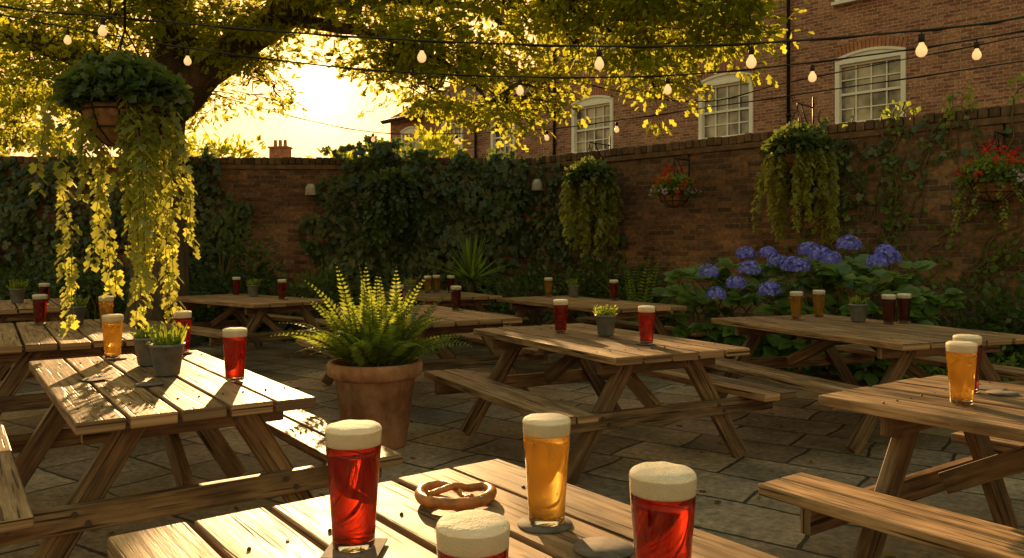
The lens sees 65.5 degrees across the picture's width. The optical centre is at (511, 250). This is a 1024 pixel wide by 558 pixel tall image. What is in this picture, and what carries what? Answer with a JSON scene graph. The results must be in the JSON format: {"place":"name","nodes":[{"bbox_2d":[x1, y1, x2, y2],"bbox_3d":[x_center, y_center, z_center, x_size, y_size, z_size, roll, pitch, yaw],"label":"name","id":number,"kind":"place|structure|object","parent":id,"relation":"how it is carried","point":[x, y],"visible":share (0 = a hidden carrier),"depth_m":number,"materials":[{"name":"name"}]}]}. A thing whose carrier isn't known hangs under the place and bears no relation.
{"place":"outdoors","nodes":[
{"label":"outdoors","id":0,"kind":"place"},
{"bbox_2d":[0,0,536,157],"label":"sky","id":1,"kind":"structure","parent":0,"point":[331,100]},
{"bbox_2d":[0,331,1023,557],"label":"patio paving","id":2,"kind":"structure","parent":0,"point":[741,513],"depth_m":5.27,"materials":[{"name":"stone"}]},
{"bbox_2d":[0,298,69,330],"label":"picnic table","id":3,"kind":"object","parent":2,"relation":"on","point":[10,311],"visible":0.28,"depth_m":8.43,"materials":[{"name":"brown wood"}]},
{"bbox_2d":[6,279,28,302],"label":"potted plant","id":4,"kind":"object","parent":3,"relation":"on","point":[17,292],"visible":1,"depth_m":9.07,"materials":[{"name":"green plant"}]},
{"bbox_2d":[38,283,49,304],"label":"beer pint glass","id":5,"kind":"object","parent":3,"relation":"on","point":[44,288],"visible":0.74,"depth_m":8.72,"materials":[{"name":"red"}]},
{"bbox_2d":[0,256,98,328],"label":"shrub","id":6,"kind":"object","parent":2,"relation":"on","point":[38,277],"visible":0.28,"depth_m":12.52,"materials":[{"name":"green plant"}]},
{"bbox_2d":[0,319,140,414],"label":"picnic table","id":7,"kind":"object","parent":2,"relation":"on","point":[23,345],"visible":0.5,"depth_m":5.30,"materials":[{"name":"brown wood"}]},
{"bbox_2d":[32,294,47,323],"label":"beer pint glass","id":8,"kind":"object","parent":7,"relation":"on","point":[39,301],"visible":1,"depth_m":6.40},
{"bbox_2d":[64,292,90,324],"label":"potted plant","id":9,"kind":"object","parent":7,"relation":"on","point":[79,308],"visible":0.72,"depth_m":6.41,"materials":[{"name":"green plant"}]},
{"bbox_2d":[98,296,113,326],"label":"beer pint glass","id":10,"kind":"object","parent":7,"relation":"on","point":[106,303],"visible":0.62,"depth_m":6.22,"materials":[{"name":"orange"}]},
{"bbox_2d":[29,255,129,321],"bbox_3d":[-6.444,0.703,12.269,1.864,1.472,1.885,0,0,-25],"label":"shrub","id":11,"kind":"object","parent":2,"relation":"on","point":[97,292],"visible":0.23,"depth_m":12.20,"materials":[{"name":"green plant"}]},
{"bbox_2d":[0,350,402,557],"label":"picnic table","id":12,"kind":"object","parent":2,"relation":"on","point":[119,415],"visible":0.83,"depth_m":3.30,"materials":[{"name":"brown wood"}]},
{"bbox_2d":[76,376,112,381],"bbox_3d":[-1.935,0.594,3.691,0.110,0.003,0.110,0,0,33],"label":"beer coaster","id":13,"kind":"object","parent":12,"relation":"on","point":[94,378],"visible":1,"depth_m":3.69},
{"bbox_2d":[101,314,123,358],"bbox_3d":[-2.211,0.472,4.409,0.111,0.241,0.111,0,0,-45],"label":"beer pint glass","id":14,"kind":"object","parent":12,"relation":"on","point":[112,327],"visible":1,"depth_m":4.37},
{"bbox_2d":[103,357,127,359],"bbox_3d":[-2.191,0.595,4.401,0.121,0.003,0.121,0,0,14],"label":"beer coaster","id":15,"kind":"object","parent":12,"relation":"on","point":[120,358],"visible":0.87,"depth_m":4.38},
{"bbox_2d":[129,322,162,365],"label":"potted plant","id":16,"kind":"object","parent":12,"relation":"on","point":[142,349],"visible":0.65,"depth_m":4.10,"materials":[{"name":"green plant"}]},
{"bbox_2d":[134,381,163,385],"bbox_3d":[-1.618,0.593,3.551,0.121,0.003,0.121,0,0,-17],"label":"beer coaster","id":17,"kind":"object","parent":12,"relation":"on","point":[151,383],"visible":1,"depth_m":3.55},
{"bbox_2d":[145,319,189,376],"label":"potted plant","id":18,"kind":"object","parent":12,"relation":"on","point":[166,349],"visible":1,"depth_m":3.78,"materials":[{"name":"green plant"}]},
{"bbox_2d":[172,310,191,352],"bbox_3d":[-1.932,0.472,4.660,0.111,0.241,0.111,0,0,25],"label":"beer pint glass","id":19,"kind":"object","parent":12,"relation":"on","point":[184,318],"visible":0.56,"depth_m":4.63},
{"bbox_2d":[222,327,247,380],"bbox_3d":[-1.277,0.475,3.670,0.111,0.241,0.111,0,0,36],"label":"beer pint glass","id":20,"kind":"object","parent":12,"relation":"on","point":[234,343],"visible":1,"depth_m":3.63,"materials":[{"name":"red"}]},
{"bbox_2d":[134,294,335,358],"bbox_3d":[-3.350,0.980,10.000,2.220,0.772,1.898,0,0,41],"label":"picnic table","id":21,"kind":"object","parent":2,"relation":"on","point":[258,309],"visible":0.82,"depth_m":9.62,"materials":[{"name":"brown wood"}]},
{"bbox_2d":[232,277,240,294],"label":"beer pint glass","id":22,"kind":"object","parent":21,"relation":"on","point":[236,284],"visible":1,"depth_m":10.73,"materials":[{"name":"red"}]},
{"bbox_2d":[245,278,261,295],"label":"potted plant","id":23,"kind":"object","parent":21,"relation":"on","point":[252,286],"visible":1,"depth_m":10.38,"materials":[{"name":"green plant"}]},
{"bbox_2d":[277,279,286,298],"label":"beer pint glass","id":24,"kind":"object","parent":21,"relation":"on","point":[282,283],"visible":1,"depth_m":9.77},
{"bbox_2d":[189,205,283,331],"bbox_3d":[-4.303,0.355,12.289,1.563,2.160,1.549,0,0,-18],"label":"shrub","id":25,"kind":"object","parent":2,"relation":"on","point":[236,250],"visible":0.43,"depth_m":12.34,"materials":[{"name":"green plant"}]},
{"bbox_2d":[189,246,292,340],"bbox_3d":[-4.209,0.681,12.319,1.907,1.539,1.698,0,0,0],"label":"shrub","id":26,"kind":"object","parent":2,"relation":"on","point":[238,270],"visible":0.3,"depth_m":12.15,"materials":[{"name":"green plant"}]},
{"bbox_2d":[241,255,380,342],"bbox_3d":[-3.032,0.759,12.302,2.164,1.389,1.863,0,0,0],"label":"shrub","id":27,"kind":"object","parent":2,"relation":"on","point":[325,282],"visible":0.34,"depth_m":12.04,"materials":[{"name":"green plant"}]},
{"bbox_2d":[271,266,472,449],"bbox_3d":[-0.929,0.691,5.548,1.424,1.317,1.370,0,0,0],"label":"fern planter","id":28,"kind":"object","parent":2,"relation":"on","point":[374,369],"visible":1,"depth_m":5.34,"materials":[{"name":"ceramic"}]},
{"bbox_2d":[337,265,423,313],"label":"shrub","id":29,"kind":"object","parent":2,"relation":"on","point":[386,279],"visible":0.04,"depth_m":12.16,"materials":[{"name":"green plant"}]},
{"bbox_2d":[0,0,814,347],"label":"oak tree","id":30,"kind":"object","parent":2,"relation":"on","point":[618,22],"visible":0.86,"depth_m":9.16,"materials":[{"name":"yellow plant"}]},
{"bbox_2d":[28,0,200,338],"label":"hanging basket","id":31,"kind":"object","parent":30,"relation":"hanging from","point":[136,109],"visible":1,"depth_m":4.32,"materials":[{"name":"green metal"}]},
{"bbox_2d":[0,5,1023,69],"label":"string lights","id":32,"kind":"object","parent":30,"relation":"hanging from","point":[920,51],"visible":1,"depth_m":4.89,"materials":[{"name":"black plastic"}]},
{"bbox_2d":[219,60,1023,143],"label":"string lights","id":33,"kind":"object","parent":30,"relation":"hanging from","point":[616,129],"visible":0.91,"depth_m":9.06,"materials":[{"name":"black metal"}]},
{"bbox_2d":[445,36,1023,101],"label":"string lights","id":34,"kind":"object","parent":30,"relation":"hanging from","point":[817,76],"visible":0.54,"depth_m":8.52,"materials":[{"name":"black metal"}]},
{"bbox_2d":[296,305,555,391],"bbox_3d":[-0.878,0.980,7.707,1.898,0.772,2.019,0,0,-30],"label":"picnic table","id":35,"kind":"object","parent":2,"relation":"on","point":[463,322],"visible":0.39,"depth_m":7.19,"materials":[{"name":"brown wood"}]},
{"bbox_2d":[393,285,403,303],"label":"beer pint glass","id":36,"kind":"object","parent":35,"relation":"on","point":[402,289],"visible":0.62,"depth_m":8.28,"materials":[{"name":"red"}]},
{"bbox_2d":[450,286,460,309],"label":"beer pint glass","id":37,"kind":"object","parent":35,"relation":"on","point":[455,297],"visible":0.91,"depth_m":7.97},
{"bbox_2d":[107,459,777,557],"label":"picnic table","id":38,"kind":"object","parent":2,"relation":"on","point":[406,522],"visible":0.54,"depth_m":1.72,"materials":[{"name":"brown wood"}]},
{"bbox_2d":[325,420,381,552],"bbox_3d":[-0.318,0.469,1.600,0.113,0.246,0.113,0,0,-22],"label":"beer pint glass","id":39,"kind":"object","parent":38,"relation":"on","point":[353,451],"visible":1,"depth_m":1.56,"materials":[{"name":"glass"}]},
{"bbox_2d":[320,538,387,557],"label":"beer coaster","id":40,"kind":"object","parent":38,"relation":"on","point":[373,551],"visible":0.5,"depth_m":1.57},
{"bbox_2d":[414,480,496,510],"bbox_3d":[-0.137,0.576,1.892,0.196,0.037,0.171,0,0,8],"label":"pretzel","id":41,"kind":"object","parent":38,"relation":"on","point":[426,493],"visible":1,"depth_m":1.85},
{"bbox_2d":[436,510,509,557],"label":"beer pint glass","id":42,"kind":"object","parent":38,"relation":"on","point":[474,534],"visible":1,"depth_m":1.07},
{"bbox_2d":[517,515,572,533],"bbox_3d":[0.072,0.595,1.737,0.121,0.003,0.121,0,0,2],"label":"beer coaster","id":43,"kind":"object","parent":38,"relation":"on","point":[525,524],"visible":0.56,"depth_m":1.71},
{"bbox_2d":[522,413,570,526],"bbox_3d":[0.076,0.477,1.745,0.106,0.231,0.106,0,0,-37],"label":"beer pint glass","id":44,"kind":"object","parent":38,"relation":"on","point":[546,437],"visible":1,"depth_m":1.71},
{"bbox_2d":[573,536,633,557],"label":"beer coaster","id":45,"kind":"object","parent":38,"relation":"on","point":[600,547],"visible":1,"depth_m":1.59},
{"bbox_2d":[629,461,696,557],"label":"beer pint glass","id":46,"kind":"object","parent":38,"relation":"on","point":[663,499],"visible":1,"depth_m":1.26,"materials":[{"name":"glass"}]},
{"bbox_2d":[372,290,527,324],"bbox_3d":[-1.101,0.980,11.201,1.898,0.772,2.018,0,0,-30],"label":"picnic table","id":47,"kind":"object","parent":2,"relation":"on","point":[476,301],"visible":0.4,"depth_m":10.67,"materials":[{"name":"brown wood"}]},
{"bbox_2d":[403,278,415,295],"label":"potted plant","id":48,"kind":"object","parent":47,"relation":"on","point":[410,285],"visible":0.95,"depth_m":10.38,"materials":[{"name":"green plant"}]},
{"bbox_2d":[424,276,431,292],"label":"beer pint glass","id":49,"kind":"object","parent":47,"relation":"on","point":[427,282],"visible":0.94,"depth_m":11.29,"materials":[{"name":"orange"}]},
{"bbox_2d":[433,275,439,291],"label":"beer pint glass","id":50,"kind":"object","parent":47,"relation":"on","point":[436,281],"visible":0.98,"depth_m":11.49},
{"bbox_2d":[447,275,454,291],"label":"beer pint glass","id":51,"kind":"object","parent":47,"relation":"on","point":[450,280],"visible":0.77,"depth_m":11.29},
{"bbox_2d":[432,233,508,309],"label":"yucca plant","id":52,"kind":"object","parent":2,"relation":"on","point":[470,267],"visible":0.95,"depth_m":12.11,"materials":[{"name":"green plant"}]},
{"bbox_2d":[32,344,917,555],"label":"fallen leaves","id":53,"kind":"object","parent":2,"relation":"on","point":[717,501],"visible":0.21,"depth_m":5.09,"materials":[{"name":"brown plant"}]},
{"bbox_2d":[477,253,589,324],"bbox_3d":[0.348,0.734,12.265,1.798,1.421,1.681,0,0,0],"label":"shrub","id":54,"kind":"object","parent":2,"relation":"on","point":[523,280],"visible":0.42,"depth_m":12.11,"materials":[{"name":"green plant"}]},
{"bbox_2d":[538,243,631,328],"bbox_3d":[1.137,0.653,11.641,1.540,1.575,1.592,0,0,23],"label":"shrub","id":55,"kind":"object","parent":2,"relation":"on","point":[586,282],"visible":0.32,"depth_m":11.53,"materials":[{"name":"green plant"}]},
{"bbox_2d":[496,296,706,368],"bbox_3d":[0.851,0.980,9.398,1.898,0.772,2.322,0,0,-30],"label":"picnic table","id":56,"kind":"object","parent":2,"relation":"on","point":[625,310],"visible":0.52,"depth_m":9.23,"materials":[{"name":"brown wood"}]},
{"bbox_2d":[544,277,552,295],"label":"beer pint glass","id":57,"kind":"object","parent":56,"relation":"on","point":[548,285],"visible":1,"depth_m":10.39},
{"bbox_2d":[566,278,583,296],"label":"potted plant","id":58,"kind":"object","parent":56,"relation":"on","point":[573,287],"visible":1,"depth_m":10.22,"materials":[{"name":"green plant"}]},
{"bbox_2d":[609,280,617,299],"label":"beer pint glass","id":59,"kind":"object","parent":56,"relation":"on","point":[613,284],"visible":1,"depth_m":9.62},
{"bbox_2d":[424,323,795,484],"bbox_3d":[0.581,0.979,5.518,1.798,0.771,1.915,0,0,-28],"label":"picnic table","id":60,"kind":"object","parent":2,"relation":"on","point":[621,358],"visible":0.93,"depth_m":5.07,"materials":[{"name":"brown wood"}]},
{"bbox_2d":[553,299,567,332],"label":"beer pint glass","id":61,"kind":"object","parent":60,"relation":"on","point":[560,306],"visible":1,"depth_m":5.77,"materials":[{"name":"red"}]},
{"bbox_2d":[593,304,618,335],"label":"potted plant","id":62,"kind":"object","parent":60,"relation":"on","point":[605,321],"visible":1,"depth_m":5.57,"materials":[{"name":"green plant"}]},
{"bbox_2d":[638,305,654,343],"bbox_3d":[0.861,0.472,5.093,0.111,0.241,0.111,0,0,-4],"label":"beer pint glass","id":63,"kind":"object","parent":60,"relation":"on","point":[646,315],"visible":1,"depth_m":5.05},
{"bbox_2d":[579,249,706,333],"bbox_3d":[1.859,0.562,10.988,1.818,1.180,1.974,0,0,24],"label":"garden fern","id":64,"kind":"object","parent":2,"relation":"on","point":[645,297],"visible":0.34,"depth_m":10.64,"materials":[{"name":"green plant"}]},
{"bbox_2d":[527,114,1023,367],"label":"brick garden wall","id":65,"kind":"structure","parent":2,"relation":"on","point":[712,223],"depth_m":10.49,"materials":[{"name":"brick"}]},
{"bbox_2d":[532,179,544,190],"bbox_3d":[0.431,-1.085,13.175,0.190,0.190,0.225,0,0,44],"label":"wall lamp","id":66,"kind":"object","parent":65,"relation":"attached to","point":[537,184],"visible":1,"depth_m":13.10,"materials":[{"name":"glass"}]},
{"bbox_2d":[521,117,1011,316],"bbox_3d":[3.928,-0.256,9.767,10.883,2.856,0.259,0,0,44],"label":"ivy","id":67,"kind":"object","parent":65,"relation":"attached to","point":[553,181],"visible":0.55,"depth_m":9.90,"materials":[{"name":"green plant"}]},
{"bbox_2d":[527,114,1023,169],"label":"string course","id":68,"kind":"object","parent":65,"relation":"attached to","point":[981,122],"visible":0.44,"depth_m":10.58,"materials":[{"name":"stone"}]},
{"bbox_2d":[558,136,623,257],"bbox_3d":[1.187,-0.824,11.908,0.966,1.871,1.023,0,0,22],"label":"hanging basket","id":69,"kind":"object","parent":68,"relation":"hanging from","point":[587,181],"visible":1,"depth_m":11.67,"materials":[{"name":"green metal"}]},
{"bbox_2d":[649,154,701,207],"bbox_3d":[2.241,-1.003,11.044,0.709,0.834,0.736,0,0,-21],"label":"hanging basket","id":70,"kind":"object","parent":68,"relation":"hanging from","point":[679,190],"visible":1,"depth_m":10.88,"materials":[{"name":"green metal"}]},
{"bbox_2d":[526,103,1023,164],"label":"coping","id":71,"kind":"object","parent":68,"relation":"on","point":[990,112],"visible":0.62,"depth_m":10.54,"materials":[{"name":"stone"}]},
{"bbox_2d":[750,97,840,244],"bbox_3d":[3.473,-0.995,9.702,0.994,1.891,0.983,0,0,0],"label":"hanging basket","id":72,"kind":"object","parent":68,"relation":"hanging from","point":[797,149],"visible":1,"depth_m":9.50,"materials":[{"name":"green metal"}]},
{"bbox_2d":[949,123,1023,236],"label":"hanging basket","id":73,"kind":"object","parent":68,"relation":"hanging from","point":[999,178],"visible":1,"depth_m":8.17,"materials":[{"name":"green metal"}]},
{"bbox_2d":[817,72,1023,330],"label":"climbing vine","id":74,"kind":"object","parent":65,"relation":"attached to","point":[1007,262],"visible":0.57,"depth_m":8.95,"materials":[{"name":"green plant"}]},
{"bbox_2d":[652,235,966,386],"bbox_3d":[2.994,0.613,8.471,3.213,1.544,1.434,0,0,35],"label":"hydrangea bush","id":75,"kind":"object","parent":2,"relation":"on","point":[829,276],"visible":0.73,"depth_m":8.30,"materials":[{"name":"green plant"}]},
{"bbox_2d":[703,314,1023,453],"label":"picnic table","id":76,"kind":"object","parent":2,"relation":"on","point":[900,347],"visible":0.72,"depth_m":5.98,"materials":[{"name":"brown wood"}]},
{"bbox_2d":[790,291,802,318],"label":"beer pint glass","id":77,"kind":"object","parent":76,"relation":"on","point":[796,299],"visible":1,"depth_m":6.88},
{"bbox_2d":[812,290,825,316],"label":"beer pint glass","id":78,"kind":"object","parent":76,"relation":"on","point":[818,300],"visible":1,"depth_m":7.18,"materials":[{"name":"orange"}]},
{"bbox_2d":[848,295,868,321],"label":"potted plant","id":79,"kind":"object","parent":76,"relation":"on","point":[858,307],"visible":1,"depth_m":6.65,"materials":[{"name":"green plant"}]},
{"bbox_2d":[881,294,895,323],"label":"beer pint glass","id":80,"kind":"object","parent":76,"relation":"on","point":[888,304],"visible":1,"depth_m":6.47,"materials":[{"name":"red"}]},
{"bbox_2d":[897,293,911,322],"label":"beer pint glass","id":81,"kind":"object","parent":76,"relation":"on","point":[904,303],"visible":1,"depth_m":6.53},
{"bbox_2d":[758,375,1023,557],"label":"picnic table","id":82,"kind":"object","parent":2,"relation":"on","point":[990,429],"visible":0.91,"depth_m":3.06,"materials":[{"name":"brown wood"}]},
{"bbox_2d":[945,341,977,404],"bbox_3d":[1.757,0.475,3.114,0.111,0.241,0.111,0,0,-15],"label":"beer pint glass","id":83,"kind":"object","parent":82,"relation":"on","point":[961,357],"visible":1,"depth_m":3.08,"materials":[{"name":"orange"}]},
{"bbox_2d":[952,334,982,392],"bbox_3d":[1.926,0.475,3.369,0.111,0.241,0.111,0,0,18],"label":"beer pint glass","id":84,"kind":"object","parent":82,"relation":"on","point":[977,339],"visible":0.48,"depth_m":3.33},
{"bbox_2d":[979,385,1007,389],"bbox_3d":[2.061,0.594,3.440,0.110,0.003,0.110,0,0,-43],"label":"beer coaster","id":85,"kind":"object","parent":82,"relation":"on","point":[983,387],"visible":0.79,"depth_m":3.42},
{"bbox_2d":[985,390,1018,395],"bbox_3d":[2.042,0.593,3.318,0.121,0.003,0.121,0,0,-37],"label":"beer coaster","id":86,"kind":"object","parent":82,"relation":"on","point":[1002,392],"visible":1,"depth_m":3.31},
{"bbox_2d":[903,345,1023,381],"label":"ground cover plant","id":87,"kind":"object","parent":2,"relation":"on","point":[1011,362],"visible":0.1,"depth_m":7.27,"materials":[{"name":"green plant"}]},
{"bbox_2d":[925,271,1023,374],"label":"shrub","id":88,"kind":"object","parent":2,"relation":"on","point":[969,324],"visible":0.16,"depth_m":7.97,"materials":[{"name":"green plant"}]},
{"bbox_2d":[969,272,1023,381],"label":"shrub","id":89,"kind":"object","parent":2,"relation":"on","point":[1006,309],"visible":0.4,"depth_m":7.85,"materials":[{"name":"green plant"}]},
{"bbox_2d":[0,14,1023,94],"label":"string lights","id":90,"kind":"object","parent":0,"point":[976,55],"visible":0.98,"depth_m":6.16,"materials":[{"name":"black plastic"}]},
{"label":"ground","id":91,"kind":"structure","parent":0,"visible":0},
{"bbox_2d":[0,42,470,158],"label":"background trees","id":92,"kind":"object","parent":91,"relation":"on","point":[226,147],"visible":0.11,"depth_m":16.61,"materials":[{"name":"green plant"}]},
{"bbox_2d":[0,163,526,330],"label":"brick garden wall","id":93,"kind":"structure","parent":91,"relation":"on","point":[280,201],"depth_m":13.37,"materials":[{"name":"brick"}]},
{"bbox_2d":[3,164,517,169],"bbox_3d":[-6.859,-1.405,13.441,14.300,0.070,0.390,0,0,-2],"label":"string course","id":94,"kind":"object","parent":93,"relation":"attached to","point":[227,166],"visible":0.22,"depth_m":13.34,"materials":[{"name":"brick"}]},
{"bbox_2d":[0,156,525,164],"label":"coping","id":95,"kind":"object","parent":94,"relation":"on","point":[258,160],"visible":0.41,"depth_m":13.32,"materials":[{"name":"brick"}]},
{"bbox_2d":[361,151,423,247],"bbox_3d":[-1.949,-0.889,12.908,1.008,1.702,0.969,0,0,-40],"label":"hanging basket","id":96,"kind":"object","parent":94,"relation":"hanging from","point":[393,188],"visible":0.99,"depth_m":12.64,"materials":[{"name":"green metal"}]},
{"bbox_2d":[0,135,535,322],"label":"ivy","id":97,"kind":"object","parent":93,"relation":"attached to","point":[447,217],"visible":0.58,"depth_m":13.23,"materials":[{"name":"green plant"}]},
{"bbox_2d":[305,184,316,195],"bbox_3d":[-3.350,-1.015,13.273,0.190,0.190,0.225,0,0,0],"label":"wall lamp","id":98,"kind":"object","parent":93,"relation":"attached to","point":[310,190],"visible":0.98,"depth_m":13.19,"materials":[{"name":"glass"}]},
{"bbox_2d":[390,98,536,163],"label":"walls","id":99,"kind":"structure","parent":91,"relation":"on","point":[529,141],"depth_m":27.68,"materials":[{"name":"brick"}]},
{"bbox_2d":[380,92,529,158],"bbox_3d":[-2.086,-1.880,28.415,8.200,6.460,0.402,0,0,44],"label":"gutter and downpipes","id":100,"kind":"object","parent":99,"relation":"attached to","point":[475,135],"visible":0.3,"depth_m":27.79,"materials":[{"name":"black metal"}]},
{"bbox_2d":[401,105,514,129],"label":"brick arches","id":101,"kind":"structure","parent":99,"relation":"attached to","point":[411,123],"depth_m":30.37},
{"bbox_2d":[400,112,516,158],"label":"window frames","id":102,"kind":"structure","parent":99,"relation":"attached to","point":[409,130],"depth_m":28.67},
{"bbox_2d":[406,122,511,157],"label":"window panes","id":103,"kind":"object","parent":102,"relation":"in","point":[497,140],"visible":0.13,"depth_m":27.31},
{"bbox_2d":[382,67,534,123],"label":"roof","id":104,"kind":"structure","parent":99,"relation":"on","point":[468,90],"depth_m":30.09,"materials":[{"name":"tile"}]},
{"bbox_2d":[450,77,468,89],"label":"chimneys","id":105,"kind":"object","parent":104,"relation":"on","point":[451,86],"depth_m":32.82,"materials":[{"name":"brick"}]},
{"bbox_2d":[537,0,1023,157],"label":"walls","id":106,"kind":"structure","parent":91,"relation":"on","point":[991,87],"depth_m":18.47,"materials":[{"name":"brick"}]},
{"bbox_2d":[552,0,790,154],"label":"gutter and downpipes","id":107,"kind":"object","parent":106,"relation":"attached to","point":[788,114],"visible":0.33,"depth_m":19.28,"materials":[{"name":"black metal"}]},
{"bbox_2d":[570,0,905,152],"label":"window frames","id":108,"kind":"structure","parent":106,"relation":"attached to","point":[720,80],"depth_m":20.04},
{"bbox_2d":[577,23,900,151],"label":"window panes","id":109,"kind":"object","parent":108,"relation":"in","point":[878,98],"visible":0.3,"depth_m":20.31,"materials":[{"name":"glass"}]},
{"bbox_2d":[572,36,907,102],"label":"brick arches","id":110,"kind":"structure","parent":106,"relation":"attached to","point":[595,91],"depth_m":18.36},
{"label":"roof","id":111,"kind":"object","parent":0,"visible":0},
{"bbox_2d":[268,146,292,157],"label":"chimneys","id":112,"kind":"object","parent":111,"relation":"on","point":[279,151],"visible":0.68,"depth_m":46.17,"materials":[{"name":"brick"}]},
{"bbox_2d":[274,140,286,145],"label":"chimney pots","id":113,"kind":"object","parent":112,"relation":"on","point":[280,143],"visible":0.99,"depth_m":46.38,"materials":[{"name":"ceramic"}]}
]}

